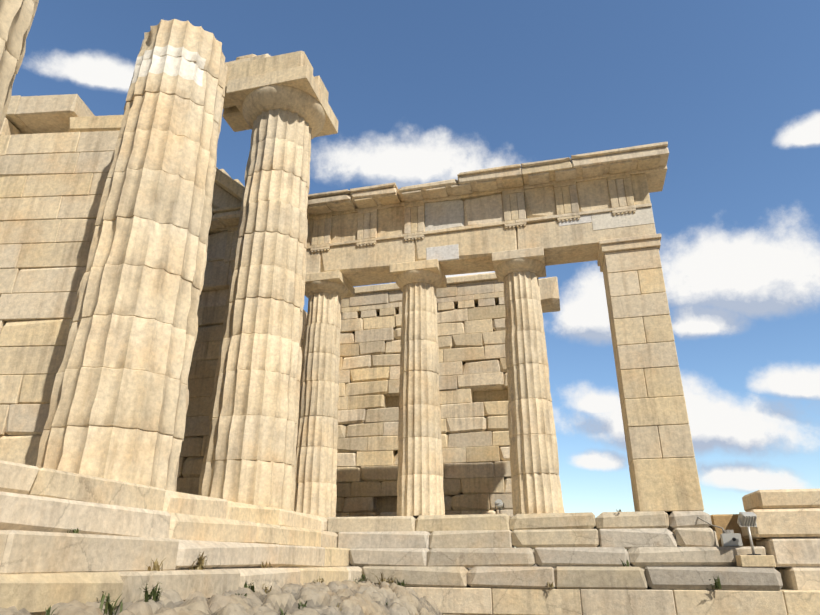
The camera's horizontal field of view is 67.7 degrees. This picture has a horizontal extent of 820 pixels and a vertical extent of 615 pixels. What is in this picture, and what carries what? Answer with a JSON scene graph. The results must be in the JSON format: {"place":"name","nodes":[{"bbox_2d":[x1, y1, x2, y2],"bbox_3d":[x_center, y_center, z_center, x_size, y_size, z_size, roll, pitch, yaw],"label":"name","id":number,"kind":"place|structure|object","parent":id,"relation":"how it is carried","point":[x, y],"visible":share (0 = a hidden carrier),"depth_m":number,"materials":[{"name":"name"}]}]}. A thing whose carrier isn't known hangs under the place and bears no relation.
{"place":"outdoors","nodes":[
{"label":"outdoors","id":0,"kind":"place"},
{"bbox_2d":[0,94,122,465],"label":"wall","id":1,"kind":"structure","parent":0,"point":[56,152],"depth_m":11.10,"materials":[{"name":"stone"}]},
{"bbox_2d":[11,0,819,549],"label":"sky","id":2,"kind":"structure","parent":0,"point":[420,91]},
{"label":"ground","id":3,"kind":"structure","parent":0,"visible":0},
{"bbox_2d":[0,579,442,614],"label":"bedrock","id":4,"kind":"structure","parent":3,"relation":"on","point":[359,598],"depth_m":7.10,"materials":[{"name":"beige stone"}]},
{"bbox_2d":[45,509,721,614],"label":"weeds","id":5,"kind":"object","parent":3,"relation":"on","point":[154,594],"visible":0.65,"depth_m":6.78,"materials":[{"name":"green plant"}]},
{"bbox_2d":[0,460,819,614],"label":"stone steps","id":6,"kind":"structure","parent":3,"relation":"on","point":[121,540],"depth_m":9.91,"materials":[{"name":"stone"}]},
{"bbox_2d":[0,0,38,130],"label":"column","id":7,"kind":"structure","parent":6,"relation":"on","point":[16,18],"depth_m":6.61,"materials":[{"name":"stone"}]},
{"bbox_2d":[36,19,227,491],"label":"column","id":8,"kind":"structure","parent":6,"relation":"on","point":[119,403],"depth_m":8.82,"materials":[{"name":"stone"}]},
{"bbox_2d":[198,65,337,510],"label":"column","id":9,"kind":"structure","parent":6,"relation":"on","point":[250,450],"depth_m":12.73,"materials":[{"name":"stone"}]},
{"bbox_2d":[222,51,328,131],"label":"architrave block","id":10,"kind":"structure","parent":9,"relation":"on","point":[242,67],"depth_m":15.21,"materials":[{"name":"stone"}]},
{"bbox_2d":[294,270,354,517],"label":"column","id":11,"kind":"structure","parent":6,"relation":"on","point":[326,293],"depth_m":14.40,"materials":[{"name":"stone"}]},
{"bbox_2d":[389,259,446,516],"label":"column","id":12,"kind":"structure","parent":6,"relation":"on","point":[420,470],"depth_m":13.81,"materials":[{"name":"stone"}]},
{"bbox_2d":[176,142,703,516],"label":"building wing","id":13,"kind":"structure","parent":6,"relation":"on","point":[592,206],"depth_m":15.41,"materials":[{"name":"stone"}]},
{"bbox_2d":[495,499,503,513],"bbox_3d":[1.826,4.065,12.458,0.190,0.300,0.207,-6,-23,13],"label":"floodlight","id":14,"kind":"object","parent":6,"relation":"on","point":[499,504],"visible":0.9,"depth_m":12.43,"materials":[{"name":"grey metal"}]},
{"bbox_2d":[491,247,564,514],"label":"column","id":15,"kind":"structure","parent":6,"relation":"on","point":[535,477],"depth_m":13.22,"materials":[{"name":"stone"}]},
{"bbox_2d":[698,517,742,546],"bbox_3d":[5.492,3.959,10.946,0.331,0.610,1.030,2,-23,-4],"label":"junction box","id":16,"kind":"object","parent":6,"relation":"on","point":[730,538],"visible":0.98,"depth_m":10.45,"materials":[{"name":"grey metal"}]},
{"bbox_2d":[735,512,775,566],"bbox_3d":[5.639,3.832,10.116,0.500,0.850,0.350,-6,-23,13],"label":"floodlight","id":17,"kind":"object","parent":6,"relation":"on","point":[748,521],"visible":1,"depth_m":9.92,"materials":[{"name":"grey"}]},
{"bbox_2d":[708,489,819,589],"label":"stacked blocks","id":18,"kind":"structure","parent":3,"relation":"on","point":[785,532],"depth_m":10.31,"materials":[{"name":"stone"}]}
]}

